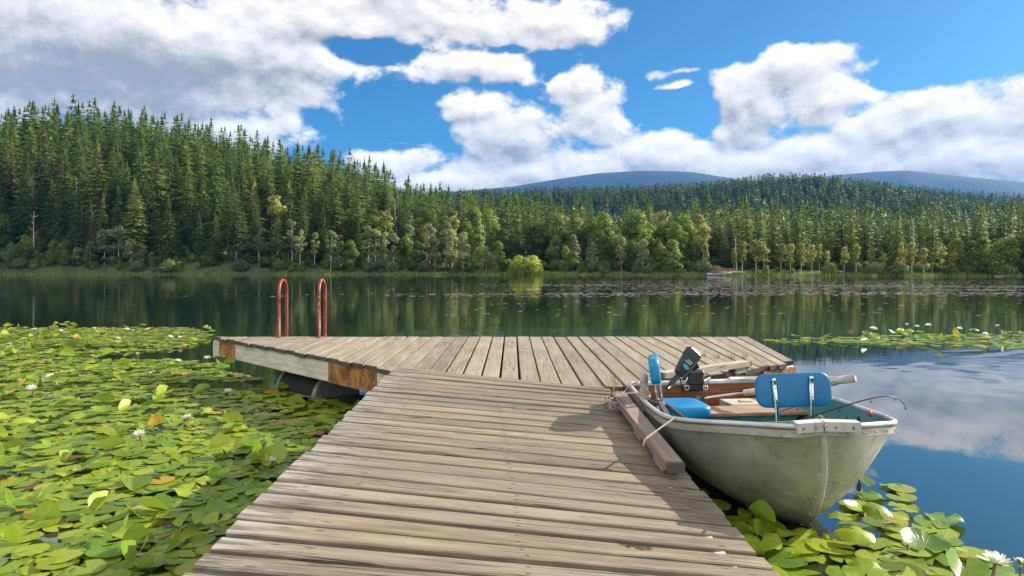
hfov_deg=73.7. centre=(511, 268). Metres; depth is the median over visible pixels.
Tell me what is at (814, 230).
conifer tree
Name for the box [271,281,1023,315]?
floating leaves
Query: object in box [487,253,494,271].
broadleaf tree
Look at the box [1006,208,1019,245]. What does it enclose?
conifer tree
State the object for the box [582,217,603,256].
broadleaf tree
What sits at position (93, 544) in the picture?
lily pad
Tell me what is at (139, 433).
water lily
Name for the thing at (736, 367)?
bumper rail
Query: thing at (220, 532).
lily pad
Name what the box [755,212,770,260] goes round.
conifer tree
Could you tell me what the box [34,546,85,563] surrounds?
lily pad
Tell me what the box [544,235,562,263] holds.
broadleaf tree
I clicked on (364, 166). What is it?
conifer tree
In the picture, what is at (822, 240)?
conifer tree
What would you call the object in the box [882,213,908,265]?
conifer tree
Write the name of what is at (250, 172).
conifer tree
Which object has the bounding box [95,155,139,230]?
conifer tree
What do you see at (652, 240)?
broadleaf tree
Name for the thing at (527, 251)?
conifer tree
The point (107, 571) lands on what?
lily pad
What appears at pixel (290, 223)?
aspen tree
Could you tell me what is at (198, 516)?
lily pad
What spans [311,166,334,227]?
conifer tree
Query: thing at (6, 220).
broadleaf tree
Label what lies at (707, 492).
lily pad
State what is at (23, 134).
hillside forest
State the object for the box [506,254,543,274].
bush
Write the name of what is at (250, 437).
lily pad
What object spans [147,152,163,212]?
conifer tree
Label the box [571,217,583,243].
broadleaf tree
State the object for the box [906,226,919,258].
conifer tree
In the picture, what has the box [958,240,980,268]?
broadleaf tree
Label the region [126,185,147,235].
conifer tree
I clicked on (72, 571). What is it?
lily pad
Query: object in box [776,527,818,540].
lily pad
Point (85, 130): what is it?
conifer tree
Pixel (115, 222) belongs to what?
conifer tree
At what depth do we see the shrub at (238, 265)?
150.81 m
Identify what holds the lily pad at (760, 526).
on the lake water
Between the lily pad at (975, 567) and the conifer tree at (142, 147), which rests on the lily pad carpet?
the lily pad at (975, 567)
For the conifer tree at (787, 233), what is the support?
on the ground
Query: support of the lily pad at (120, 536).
on the lake water
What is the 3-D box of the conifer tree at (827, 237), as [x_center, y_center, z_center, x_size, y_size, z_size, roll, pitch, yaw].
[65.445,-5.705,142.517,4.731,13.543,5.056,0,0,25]
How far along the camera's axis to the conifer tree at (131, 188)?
158.38 m
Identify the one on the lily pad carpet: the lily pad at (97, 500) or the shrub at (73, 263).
the lily pad at (97, 500)
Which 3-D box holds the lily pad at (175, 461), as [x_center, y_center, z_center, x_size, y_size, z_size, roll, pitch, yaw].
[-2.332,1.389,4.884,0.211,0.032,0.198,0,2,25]
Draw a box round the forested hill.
[495,189,971,224]
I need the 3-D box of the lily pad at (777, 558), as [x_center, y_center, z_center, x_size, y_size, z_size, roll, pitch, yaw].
[1.284,1.377,3.239,0.220,0.004,0.203,-2,0,-7]
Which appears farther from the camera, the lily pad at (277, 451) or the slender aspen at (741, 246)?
the slender aspen at (741, 246)
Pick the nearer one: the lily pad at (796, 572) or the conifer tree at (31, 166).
the lily pad at (796, 572)
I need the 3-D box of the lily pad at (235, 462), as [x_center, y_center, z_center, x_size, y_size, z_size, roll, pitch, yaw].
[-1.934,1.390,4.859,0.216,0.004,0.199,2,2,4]
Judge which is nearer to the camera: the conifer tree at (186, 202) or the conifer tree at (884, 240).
the conifer tree at (884, 240)
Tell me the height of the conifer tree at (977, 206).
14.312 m
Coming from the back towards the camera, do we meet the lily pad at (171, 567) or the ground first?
the ground
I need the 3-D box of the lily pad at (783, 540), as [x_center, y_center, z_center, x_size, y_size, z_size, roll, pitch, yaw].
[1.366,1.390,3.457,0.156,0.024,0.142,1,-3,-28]
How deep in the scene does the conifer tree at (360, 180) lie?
177.97 m
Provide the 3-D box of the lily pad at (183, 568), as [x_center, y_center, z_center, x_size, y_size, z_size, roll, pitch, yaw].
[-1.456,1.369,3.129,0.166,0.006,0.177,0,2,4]
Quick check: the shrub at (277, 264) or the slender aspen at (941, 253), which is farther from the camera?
the shrub at (277, 264)
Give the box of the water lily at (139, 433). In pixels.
[131,429,147,445]
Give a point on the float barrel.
(308, 386)
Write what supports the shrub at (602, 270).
on the ground
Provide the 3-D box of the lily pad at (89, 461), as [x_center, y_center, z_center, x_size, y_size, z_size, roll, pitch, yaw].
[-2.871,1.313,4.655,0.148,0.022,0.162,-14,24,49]
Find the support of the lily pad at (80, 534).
on the lake water
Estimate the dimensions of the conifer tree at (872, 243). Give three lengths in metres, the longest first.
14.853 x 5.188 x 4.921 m
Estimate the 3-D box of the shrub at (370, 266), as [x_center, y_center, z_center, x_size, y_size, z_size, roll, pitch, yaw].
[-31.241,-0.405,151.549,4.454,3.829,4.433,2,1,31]
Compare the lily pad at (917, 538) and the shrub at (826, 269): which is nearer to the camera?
the lily pad at (917, 538)
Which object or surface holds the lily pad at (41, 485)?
on the lake water
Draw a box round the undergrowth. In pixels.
[0,212,1023,271]
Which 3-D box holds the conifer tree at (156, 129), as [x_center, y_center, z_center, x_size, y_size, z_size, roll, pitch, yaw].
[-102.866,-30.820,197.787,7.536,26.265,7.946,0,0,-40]
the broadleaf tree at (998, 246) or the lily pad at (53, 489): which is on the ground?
the broadleaf tree at (998, 246)
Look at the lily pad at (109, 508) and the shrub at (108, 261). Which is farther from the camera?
the shrub at (108, 261)
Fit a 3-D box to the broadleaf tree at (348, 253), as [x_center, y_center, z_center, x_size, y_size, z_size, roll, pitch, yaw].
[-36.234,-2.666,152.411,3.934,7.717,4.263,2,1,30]
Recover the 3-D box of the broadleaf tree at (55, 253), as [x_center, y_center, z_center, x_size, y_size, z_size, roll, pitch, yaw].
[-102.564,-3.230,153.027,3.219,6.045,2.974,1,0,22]
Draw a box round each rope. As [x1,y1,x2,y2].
[605,396,618,409]
[609,381,637,409]
[642,415,826,445]
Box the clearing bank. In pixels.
[704,266,735,274]
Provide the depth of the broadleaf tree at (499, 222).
175.97 m
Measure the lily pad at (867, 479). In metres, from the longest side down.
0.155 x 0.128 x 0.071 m
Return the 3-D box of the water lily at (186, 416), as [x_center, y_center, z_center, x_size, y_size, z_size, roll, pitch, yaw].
[-2.805,1.320,5.904,0.110,0.137,0.098,0,0,22]
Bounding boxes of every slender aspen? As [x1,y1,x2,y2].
[731,248,737,266]
[737,241,747,268]
[748,239,761,271]
[758,243,769,269]
[777,244,786,261]
[785,243,794,270]
[796,242,804,265]
[807,245,816,272]
[815,243,822,273]
[823,251,830,264]
[840,247,849,273]
[851,244,860,262]
[867,249,874,263]
[879,252,887,265]
[896,242,906,261]
[905,242,917,272]
[918,247,928,272]
[929,252,936,273]
[936,246,947,269]
[948,252,956,266]
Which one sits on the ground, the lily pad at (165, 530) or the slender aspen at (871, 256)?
the slender aspen at (871, 256)
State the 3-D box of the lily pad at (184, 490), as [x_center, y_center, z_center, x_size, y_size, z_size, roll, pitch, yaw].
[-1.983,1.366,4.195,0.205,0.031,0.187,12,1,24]
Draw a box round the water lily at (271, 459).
[266,456,276,473]
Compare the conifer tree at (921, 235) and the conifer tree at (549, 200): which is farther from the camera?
the conifer tree at (549, 200)
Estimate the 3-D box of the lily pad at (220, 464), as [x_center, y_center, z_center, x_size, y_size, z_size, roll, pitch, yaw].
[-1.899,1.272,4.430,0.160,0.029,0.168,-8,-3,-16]
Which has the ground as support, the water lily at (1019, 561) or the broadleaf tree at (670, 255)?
the broadleaf tree at (670, 255)
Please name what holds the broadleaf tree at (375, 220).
on the ground
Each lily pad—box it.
[0,412,12,419]
[0,446,18,454]
[0,456,15,465]
[0,479,26,482]
[0,481,19,490]
[0,489,29,498]
[0,496,19,505]
[0,508,15,518]
[0,515,24,524]
[0,520,24,529]
[0,520,39,536]
[0,526,22,544]
[0,536,23,547]
[0,545,28,558]
[0,560,22,574]
[0,569,22,575]
[5,487,32,505]
[7,417,36,423]
[11,543,50,556]
[13,423,37,431]
[15,484,51,508]
[15,560,41,574]
[20,531,43,542]
[20,571,41,575]
[22,506,50,527]
[25,500,61,528]
[25,570,53,575]
[31,571,63,575]
[33,482,65,489]
[33,544,79,557]
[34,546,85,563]
[35,497,74,505]
[35,555,77,569]
[36,428,59,434]
[36,490,67,501]
[40,481,72,493]
[42,439,63,447]
[44,537,74,550]
[48,399,71,406]
[51,558,98,574]
[55,567,81,575]
[57,528,86,538]
[58,500,87,510]
[59,413,85,420]
[59,447,73,460]
[60,512,69,521]
[63,508,89,516]
[64,558,107,575]
[65,532,112,547]
[66,479,97,491]
[66,552,95,564]
[70,475,105,484]
[70,532,86,545]
[73,487,110,496]
[75,497,88,504]
[78,527,105,534]
[81,453,100,469]
[83,540,113,551]
[84,555,121,564]
[85,542,122,557]
[86,503,124,513]
[87,435,108,444]
[87,525,125,536]
[88,489,114,513]
[91,567,114,575]
[92,392,114,400]
[96,435,124,454]
[98,511,129,521]
[99,569,131,575]
[103,473,135,480]
[106,513,128,533]
[106,540,150,554]
[106,560,135,569]
[108,424,125,429]
[113,523,158,538]
[115,423,130,435]
[119,472,152,489]
[121,534,148,565]
[122,523,156,540]
[123,516,151,528]
[127,504,155,517]
[127,567,148,575]
[134,551,178,567]
[136,528,174,542]
[139,512,166,522]
[140,493,172,509]
[146,481,178,490]
[146,527,180,556]
[148,526,183,534]
[148,539,180,552]
[152,518,173,527]
[152,533,168,543]
[153,550,195,563]
[154,407,174,414]
[155,507,190,517]
[156,437,178,447]
[156,482,190,493]
[159,571,176,575]
[160,533,190,548]
[165,465,194,473]
[165,555,201,570]
[167,509,204,523]
[170,451,187,463]
[171,457,200,465]
[171,516,201,526]
[172,495,180,501]
[172,499,184,507]
[172,510,208,525]
[173,483,205,498]
[173,559,197,575]
[174,478,198,484]
[175,468,206,475]
[178,534,215,548]
[182,543,212,555]
[184,460,214,465]
[185,500,207,511]
[193,475,221,484]
[194,473,219,477]
[194,537,221,550]
[195,484,225,496]
[196,545,212,554]
[201,511,232,524]
[206,459,232,467]
[206,492,237,500]
[206,498,236,514]
[207,462,229,477]
[208,432,229,449]
[208,503,236,511]
[209,522,234,534]
[213,423,240,435]
[215,524,229,534]
[219,439,243,449]
[220,515,236,523]
[221,411,242,420]
[221,477,253,485]
[222,464,237,473]
[223,422,247,431]
[223,498,243,506]
[229,459,254,467]
[232,496,258,506]
[236,465,254,471]
[241,433,266,446]
[241,439,262,464]
[250,451,268,461]
[250,469,281,477]
[258,443,285,465]
[306,441,316,446]
[313,418,335,423]
[699,488,709,494]
[712,499,731,510]
[725,516,734,522]
[727,516,750,524]
[731,522,752,534]
[735,521,754,533]
[737,508,759,518]
[743,532,781,551]
[746,499,775,524]
[749,517,785,527]
[750,524,789,539]
[754,519,769,534]
[756,551,765,554]
[759,550,807,567]
[770,564,788,575]
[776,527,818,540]
[780,539,818,554]
[781,538,791,546]
[783,568,820,575]
[791,551,825,563]
[806,538,854,554]
[823,533,859,545]
[825,565,846,575]
[826,511,858,520]
[829,553,855,563]
[833,526,875,545]
[835,521,876,534]
[839,499,866,504]
[844,499,862,511]
[855,549,886,560]
[856,536,884,546]
[860,475,875,485]
[861,557,881,564]
[862,502,892,519]
[864,513,907,523]
[868,538,905,554]
[878,508,908,520]
[879,562,925,575]
[883,527,902,539]
[883,553,929,572]
[886,492,916,501]
[887,571,898,575]
[890,543,932,556]
[896,523,928,531]
[900,527,951,550]
[902,539,943,552]
[913,515,949,527]
[916,551,949,565]
[920,525,959,538]
[925,511,965,524]
[926,566,955,575]
[933,534,963,545]
[941,546,961,554]
[946,548,989,575]
[955,547,992,560]
[958,546,986,558]
[980,560,1014,572]
[986,570,1003,575]
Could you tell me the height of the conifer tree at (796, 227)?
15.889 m
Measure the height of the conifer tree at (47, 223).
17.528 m
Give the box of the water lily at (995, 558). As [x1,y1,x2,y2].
[975,550,1014,575]
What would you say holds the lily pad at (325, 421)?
on the lake water
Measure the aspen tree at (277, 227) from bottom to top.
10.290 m
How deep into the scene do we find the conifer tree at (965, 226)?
176.59 m
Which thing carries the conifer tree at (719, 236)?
on the ground
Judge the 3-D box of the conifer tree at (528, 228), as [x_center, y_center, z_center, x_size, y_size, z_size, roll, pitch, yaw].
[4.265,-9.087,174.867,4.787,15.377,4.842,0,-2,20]
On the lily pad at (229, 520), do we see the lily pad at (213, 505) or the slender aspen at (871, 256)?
the lily pad at (213, 505)
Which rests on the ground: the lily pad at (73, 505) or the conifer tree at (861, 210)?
the conifer tree at (861, 210)
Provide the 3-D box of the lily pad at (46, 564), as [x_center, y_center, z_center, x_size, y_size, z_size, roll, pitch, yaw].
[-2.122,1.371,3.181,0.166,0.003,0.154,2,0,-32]
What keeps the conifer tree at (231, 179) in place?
on the ground
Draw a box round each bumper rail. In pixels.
[611,391,684,474]
[660,360,751,380]
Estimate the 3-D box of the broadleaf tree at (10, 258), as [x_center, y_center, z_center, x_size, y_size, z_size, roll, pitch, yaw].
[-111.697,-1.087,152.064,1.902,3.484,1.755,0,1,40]
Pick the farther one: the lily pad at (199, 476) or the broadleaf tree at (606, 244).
the broadleaf tree at (606, 244)
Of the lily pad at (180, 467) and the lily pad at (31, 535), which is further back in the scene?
the lily pad at (180, 467)
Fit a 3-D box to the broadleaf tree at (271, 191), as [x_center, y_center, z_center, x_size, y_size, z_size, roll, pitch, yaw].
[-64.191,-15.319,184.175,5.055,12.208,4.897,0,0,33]
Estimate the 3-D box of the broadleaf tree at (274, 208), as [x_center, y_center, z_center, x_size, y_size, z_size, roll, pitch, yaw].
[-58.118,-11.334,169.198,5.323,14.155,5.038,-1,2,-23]
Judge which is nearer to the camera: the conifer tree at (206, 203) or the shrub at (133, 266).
the shrub at (133, 266)
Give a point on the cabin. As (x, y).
(711, 246)
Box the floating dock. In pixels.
[213,336,795,400]
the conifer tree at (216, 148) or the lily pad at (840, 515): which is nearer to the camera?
the lily pad at (840, 515)
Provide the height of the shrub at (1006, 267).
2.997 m
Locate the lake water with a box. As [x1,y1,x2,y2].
[0,275,1023,575]
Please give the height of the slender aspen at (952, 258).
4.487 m
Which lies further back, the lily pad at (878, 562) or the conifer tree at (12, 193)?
the conifer tree at (12, 193)
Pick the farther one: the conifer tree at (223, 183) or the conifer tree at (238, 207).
the conifer tree at (223, 183)
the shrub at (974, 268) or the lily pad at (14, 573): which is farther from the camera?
the shrub at (974, 268)
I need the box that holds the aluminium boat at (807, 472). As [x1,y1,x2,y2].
[627,354,896,526]
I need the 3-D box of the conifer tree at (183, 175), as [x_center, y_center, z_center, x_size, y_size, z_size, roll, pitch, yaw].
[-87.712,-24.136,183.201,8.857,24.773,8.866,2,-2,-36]
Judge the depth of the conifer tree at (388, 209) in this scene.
175.22 m
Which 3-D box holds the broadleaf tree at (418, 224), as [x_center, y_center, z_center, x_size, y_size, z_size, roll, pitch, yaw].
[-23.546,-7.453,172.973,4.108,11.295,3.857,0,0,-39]
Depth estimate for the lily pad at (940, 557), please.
3.26 m
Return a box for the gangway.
[183,367,780,575]
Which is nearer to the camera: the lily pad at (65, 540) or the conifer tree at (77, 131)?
the lily pad at (65, 540)
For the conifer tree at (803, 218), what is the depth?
148.82 m
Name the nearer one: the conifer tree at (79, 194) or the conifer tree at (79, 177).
the conifer tree at (79, 194)
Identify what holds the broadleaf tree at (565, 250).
on the ground
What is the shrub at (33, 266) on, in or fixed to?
on the ground
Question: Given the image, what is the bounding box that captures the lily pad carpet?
[0,321,1023,575]
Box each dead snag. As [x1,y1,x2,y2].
[30,215,35,246]
[734,236,736,270]
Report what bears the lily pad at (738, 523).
on the lake water
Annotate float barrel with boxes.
[276,371,359,397]
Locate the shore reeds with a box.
[0,265,1023,275]
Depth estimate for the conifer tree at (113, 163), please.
170.00 m
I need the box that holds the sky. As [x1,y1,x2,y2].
[0,0,1023,194]
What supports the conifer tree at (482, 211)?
on the ground
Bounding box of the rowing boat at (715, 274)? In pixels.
[707,273,726,275]
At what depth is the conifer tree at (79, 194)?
165.97 m
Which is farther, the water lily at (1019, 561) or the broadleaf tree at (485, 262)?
the broadleaf tree at (485, 262)
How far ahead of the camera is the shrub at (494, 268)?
148.16 m
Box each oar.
[637,374,685,418]
[704,374,856,398]
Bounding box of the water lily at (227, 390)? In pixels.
[223,388,232,399]
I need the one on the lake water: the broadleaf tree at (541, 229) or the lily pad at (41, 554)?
the lily pad at (41, 554)
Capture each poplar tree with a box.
[71,247,83,264]
[81,241,99,264]
[93,228,113,264]
[106,225,130,263]
[123,238,138,263]
[136,246,147,263]
[147,252,155,267]
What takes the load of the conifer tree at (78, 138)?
on the ground
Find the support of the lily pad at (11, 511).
on the lily pad carpet
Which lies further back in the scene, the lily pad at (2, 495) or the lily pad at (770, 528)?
the lily pad at (2, 495)
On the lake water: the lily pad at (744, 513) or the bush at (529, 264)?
the lily pad at (744, 513)
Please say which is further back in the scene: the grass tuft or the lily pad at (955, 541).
the grass tuft
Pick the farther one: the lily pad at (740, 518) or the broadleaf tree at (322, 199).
the broadleaf tree at (322, 199)
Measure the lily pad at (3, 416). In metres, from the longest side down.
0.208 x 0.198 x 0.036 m
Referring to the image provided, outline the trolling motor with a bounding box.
[654,346,710,406]
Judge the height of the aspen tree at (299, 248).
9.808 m
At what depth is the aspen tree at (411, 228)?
153.22 m
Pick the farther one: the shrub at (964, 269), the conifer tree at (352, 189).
the conifer tree at (352, 189)
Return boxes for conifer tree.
[0,131,17,194]
[0,141,20,213]
[0,146,25,218]
[0,195,8,229]
[7,145,45,241]
[16,172,37,217]
[17,162,42,212]
[20,183,43,239]
[28,121,55,201]
[28,142,54,207]
[34,178,63,241]
[35,156,58,220]
[36,129,61,193]
[43,143,74,202]
[45,182,71,242]
[48,148,77,227]
[54,151,69,210]
[60,125,90,191]
[61,193,84,247]
[62,132,94,198]
[62,142,94,229]
[65,119,99,198]
[67,153,94,215]
[67,171,89,236]
[70,205,90,256]
[78,136,114,230]
[79,199,97,248]
[85,142,109,213]
[85,210,99,262]
[89,174,107,232]
[90,189,109,252]
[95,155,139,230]
[96,139,128,226]
[101,132,129,202]
[105,157,117,210]
[106,185,126,240]
[106,204,120,256]
[111,174,156,259]
[116,163,131,213]
[118,184,149,241]
[124,145,158,222]
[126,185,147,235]
[130,140,152,197]
[137,181,164,244]
[138,172,161,229]
[141,149,172,221]
[144,130,179,202]
[146,119,166,179]
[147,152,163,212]
[150,210,162,256]
[156,196,183,262]
[158,150,178,218]
[160,161,182,218]
[162,201,178,242]
[166,212,186,254]
[172,133,196,213]
[172,160,198,240]
[174,177,191,225]
[182,181,207,251]
[187,127,206,209]
[190,146,208,210]
[191,184,212,239]
[192,212,208,257]
[196,143,215,195]
[197,142,220,212]
[199,155,233,246]
[201,135,233,226]
[202,187,213,238]
[204,218,225,264]
[209,218,225,251]
[216,162,227,214]
[217,139,241,214]
[218,170,234,250]
[222,184,246,260]
[223,174,241,235]
[228,138,259,205]
[231,186,244,235]
[231,210,250,253]
[232,153,256,225]
[242,178,268,240]
[243,167,262,219]
[243,202,268,259]
[245,186,261,240]
[256,155,275,221]
[262,172,275,228]
[270,214,281,255]
[276,151,293,204]
[276,181,303,260]
[281,151,299,225]
[281,180,298,239]
[290,185,317,247]
[295,197,311,244]
[297,149,324,212]
[299,158,321,232]
[304,210,320,258]
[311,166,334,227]
[312,170,355,260]
[314,204,330,244]
[318,217,328,256]
[319,151,343,213]
[329,161,345,224]
[332,195,348,250]
[333,166,355,236]
[340,164,356,208]
[340,170,375,254]
[346,172,356,209]
[346,198,369,260]
[353,224,365,262]
[355,157,374,206]
[355,172,370,229]
[359,187,384,244]
[360,174,376,238]
[370,161,398,239]
[377,207,397,255]
[382,191,394,242]
[390,193,418,252]
[391,185,402,235]
[397,210,412,261]
[399,195,415,236]
[403,187,413,233]
[410,186,420,250]
[418,189,439,257]
[428,192,453,257]
[431,197,444,249]
[458,190,483,247]
[459,193,470,248]
[476,205,493,247]
[481,214,497,257]
[482,189,498,234]
[498,192,515,238]
[500,197,515,256]
[514,213,525,251]
[517,208,539,258]
[518,209,526,243]
[523,203,533,251]
[532,205,541,252]
[540,207,545,248]
[542,210,551,251]
[543,193,555,248]
[545,205,561,260]
[559,201,585,261]
[562,219,570,258]
[577,199,586,251]
[583,202,596,256]
[598,198,612,253]
[614,205,630,260]
[642,199,658,257]
[644,198,662,248]
[658,206,683,260]
[672,201,688,256]
[682,203,691,242]
[689,201,695,224]
[699,201,710,223]
[710,207,722,250]
[710,210,728,261]
[712,220,723,257]
[717,206,740,267]
[718,230,730,267]
[728,201,749,257]
[729,197,753,268]
[738,200,751,248]
[742,202,753,250]
[744,212,769,268]
[752,202,766,256]
[754,212,769,244]
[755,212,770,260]
[763,194,785,268]
[769,210,786,261]
[770,199,782,234]
[778,212,792,244]
[781,213,792,258]
[782,210,790,258]
[785,202,811,268]
[792,206,802,249]
[793,232,805,269]
[796,215,811,261]
[799,201,819,258]
[809,212,820,258]
[811,225,820,259]
[815,211,836,263]
[816,222,831,266]
[821,208,835,255]
[823,217,836,259]
[830,204,853,260]
[830,212,843,250]
[832,201,846,242]
[836,208,861,254]
[841,211,861,261]
[849,209,862,249]
[855,206,879,260]
[856,204,873,250]
[856,210,877,259]
[869,211,882,260]
[875,208,895,263]
[876,208,892,254]
[880,222,890,261]
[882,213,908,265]
[888,205,907,261]
[902,216,912,250]
[903,215,919,258]
[903,224,914,260]
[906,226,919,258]
[914,200,943,260]
[916,206,949,267]
[917,207,941,250]
[925,208,938,253]
[936,211,948,251]
[941,227,949,259]
[944,222,963,257]
[945,223,960,259]
[946,216,960,253]
[946,220,951,243]
[956,218,969,249]
[960,211,970,238]
[963,198,993,251]
[965,213,984,260]
[973,217,991,250]
[975,200,990,249]
[975,208,989,255]
[980,204,993,246]
[984,206,998,252]
[992,213,1002,246]
[993,204,1010,261]
[999,198,1009,232]
[1000,197,1019,238]
[1001,207,1016,257]
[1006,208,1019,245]
[1013,200,1023,256]
[1013,201,1023,232]
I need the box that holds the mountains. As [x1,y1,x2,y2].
[440,170,1023,198]
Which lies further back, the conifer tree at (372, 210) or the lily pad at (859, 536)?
the conifer tree at (372, 210)
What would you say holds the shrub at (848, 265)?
on the ground
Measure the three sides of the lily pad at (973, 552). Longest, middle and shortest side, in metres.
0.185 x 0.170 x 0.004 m
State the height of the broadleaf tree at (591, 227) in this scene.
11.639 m
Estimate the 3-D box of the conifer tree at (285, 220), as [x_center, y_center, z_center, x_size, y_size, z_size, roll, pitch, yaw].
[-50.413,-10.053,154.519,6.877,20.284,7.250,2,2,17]
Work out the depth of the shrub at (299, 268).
149.75 m
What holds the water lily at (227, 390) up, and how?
on the lily pad carpet
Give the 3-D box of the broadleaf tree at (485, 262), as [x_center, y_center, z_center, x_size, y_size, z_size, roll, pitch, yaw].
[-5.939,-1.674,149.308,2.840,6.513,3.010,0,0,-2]
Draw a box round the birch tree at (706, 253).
[701,244,709,270]
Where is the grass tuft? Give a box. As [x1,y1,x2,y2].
[606,363,624,390]
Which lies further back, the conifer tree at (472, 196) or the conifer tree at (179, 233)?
the conifer tree at (472, 196)
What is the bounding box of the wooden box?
[719,398,758,405]
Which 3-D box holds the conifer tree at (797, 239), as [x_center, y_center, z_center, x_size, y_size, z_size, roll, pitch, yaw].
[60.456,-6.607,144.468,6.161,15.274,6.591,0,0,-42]
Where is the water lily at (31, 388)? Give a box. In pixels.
[24,384,38,397]
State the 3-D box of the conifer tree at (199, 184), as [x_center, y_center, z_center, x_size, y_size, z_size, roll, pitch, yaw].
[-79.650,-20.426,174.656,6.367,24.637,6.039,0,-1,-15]
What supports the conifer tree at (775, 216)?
on the ground
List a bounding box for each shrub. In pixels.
[8,257,29,268]
[28,261,39,268]
[44,256,55,265]
[71,260,78,266]
[89,261,100,268]
[106,256,115,263]
[115,260,123,269]
[129,261,148,271]
[157,252,167,263]
[157,258,176,271]
[174,260,184,271]
[231,258,250,271]
[271,257,286,270]
[287,259,295,267]
[287,266,295,271]
[295,264,304,271]
[323,256,344,269]
[344,261,356,271]
[361,258,378,271]
[376,256,391,269]
[385,260,399,271]
[415,261,433,272]
[431,261,442,271]
[451,262,465,272]
[469,265,476,272]
[488,262,500,272]
[576,261,587,272]
[576,265,583,272]
[584,261,597,272]
[598,267,609,273]
[631,263,640,272]
[633,265,641,273]
[640,265,652,272]
[691,260,711,272]
[762,265,769,273]
[774,266,780,272]
[821,262,837,274]
[821,264,836,274]
[841,259,860,272]
[850,262,862,272]
[865,262,883,274]
[885,261,909,275]
[910,261,931,272]
[930,263,940,272]
[943,264,954,274]
[947,264,959,273]
[959,265,972,275]
[966,260,984,274]
[979,259,997,272]
[985,261,1001,274]
[1000,261,1017,274]
[1011,259,1023,273]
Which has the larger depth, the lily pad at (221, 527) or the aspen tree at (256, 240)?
the aspen tree at (256, 240)
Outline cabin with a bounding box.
[703,225,733,259]
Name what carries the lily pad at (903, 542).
on the lake water
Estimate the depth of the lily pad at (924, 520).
3.69 m
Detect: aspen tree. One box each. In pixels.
[252,229,263,267]
[270,223,281,254]
[282,219,298,262]
[293,229,307,253]
[310,232,319,264]
[325,230,336,270]
[335,235,343,258]
[362,225,373,261]
[369,229,381,261]
[380,232,389,257]
[388,233,399,269]
[404,223,416,248]
[422,223,436,264]
[438,222,450,264]
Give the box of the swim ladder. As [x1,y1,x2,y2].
[275,279,326,337]
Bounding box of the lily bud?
[39,377,43,390]
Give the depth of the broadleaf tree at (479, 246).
150.57 m
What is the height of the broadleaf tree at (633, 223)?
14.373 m
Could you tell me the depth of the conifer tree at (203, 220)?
164.74 m
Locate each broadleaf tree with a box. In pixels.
[0,213,15,241]
[5,242,20,259]
[6,256,13,268]
[16,234,33,258]
[45,240,60,264]
[59,250,70,265]
[264,189,279,229]
[266,195,287,235]
[275,184,301,221]
[280,195,300,226]
[284,210,295,234]
[312,193,339,238]
[333,209,354,249]
[342,239,359,268]
[367,215,382,250]
[376,209,394,251]
[398,236,419,269]
[413,217,425,249]
[413,240,425,267]
[415,207,439,246]
[420,225,432,260]
[428,235,441,271]
[430,222,441,250]
[440,228,457,269]
[444,210,463,248]
[448,216,459,242]
[454,232,474,269]
[458,207,486,257]
[458,209,475,233]
[458,221,473,250]
[467,234,488,269]
[477,208,497,240]
[479,246,490,271]
[482,222,507,251]
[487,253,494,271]
[490,229,515,261]
[491,240,505,267]
[497,218,509,233]
[507,233,523,257]
[528,222,551,260]
[542,213,572,261]
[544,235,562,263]
[560,245,573,271]
[562,216,571,243]
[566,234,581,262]
[568,215,584,244]
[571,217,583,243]
[576,226,596,261]
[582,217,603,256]
[585,242,597,265]
[587,221,598,256]
[592,211,617,259]
[595,234,616,262]
[610,226,620,257]
[613,209,652,262]
[614,236,627,269]
[624,240,639,268]
[635,239,649,267]
[636,221,661,257]
[651,243,667,270]
[653,211,673,239]
[653,223,667,257]
[663,239,682,266]
[665,222,690,260]
[673,213,694,252]
[679,223,705,261]
[686,221,712,260]
[689,214,707,243]
[695,224,710,255]
[946,238,966,266]
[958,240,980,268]
[972,237,995,268]
[989,238,1012,266]
[996,235,1020,269]
[1011,234,1023,270]
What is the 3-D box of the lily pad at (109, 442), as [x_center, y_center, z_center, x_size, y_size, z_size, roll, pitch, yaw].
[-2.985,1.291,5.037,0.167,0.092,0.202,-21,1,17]
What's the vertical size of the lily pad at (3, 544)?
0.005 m
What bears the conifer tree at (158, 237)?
on the ground
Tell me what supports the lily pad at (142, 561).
on the lake water
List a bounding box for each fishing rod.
[759,407,798,421]
[789,396,906,423]
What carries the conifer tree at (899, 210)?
on the ground
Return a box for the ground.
[0,174,1023,275]
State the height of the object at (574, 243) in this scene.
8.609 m
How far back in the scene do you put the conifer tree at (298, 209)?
166.80 m
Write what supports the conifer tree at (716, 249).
on the ground
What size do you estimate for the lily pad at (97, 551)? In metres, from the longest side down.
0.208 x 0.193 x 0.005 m
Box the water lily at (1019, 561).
[1013,557,1023,575]
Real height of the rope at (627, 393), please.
0.092 m
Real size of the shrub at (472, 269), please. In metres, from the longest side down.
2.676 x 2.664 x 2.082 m
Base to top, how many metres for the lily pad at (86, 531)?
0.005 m
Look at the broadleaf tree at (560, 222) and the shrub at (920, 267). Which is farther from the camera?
the broadleaf tree at (560, 222)
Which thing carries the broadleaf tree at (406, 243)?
on the ground
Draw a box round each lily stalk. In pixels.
[138,524,187,544]
[235,400,277,421]
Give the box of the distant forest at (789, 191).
[395,172,1023,233]
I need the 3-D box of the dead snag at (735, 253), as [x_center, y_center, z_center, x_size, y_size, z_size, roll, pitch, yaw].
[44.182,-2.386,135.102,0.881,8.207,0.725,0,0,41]
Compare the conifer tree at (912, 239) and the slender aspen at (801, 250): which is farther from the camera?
the conifer tree at (912, 239)
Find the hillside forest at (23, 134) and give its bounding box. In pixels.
[0,94,1023,254]
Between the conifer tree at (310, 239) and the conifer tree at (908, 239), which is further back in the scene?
the conifer tree at (310, 239)
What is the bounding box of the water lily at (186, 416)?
[180,413,192,427]

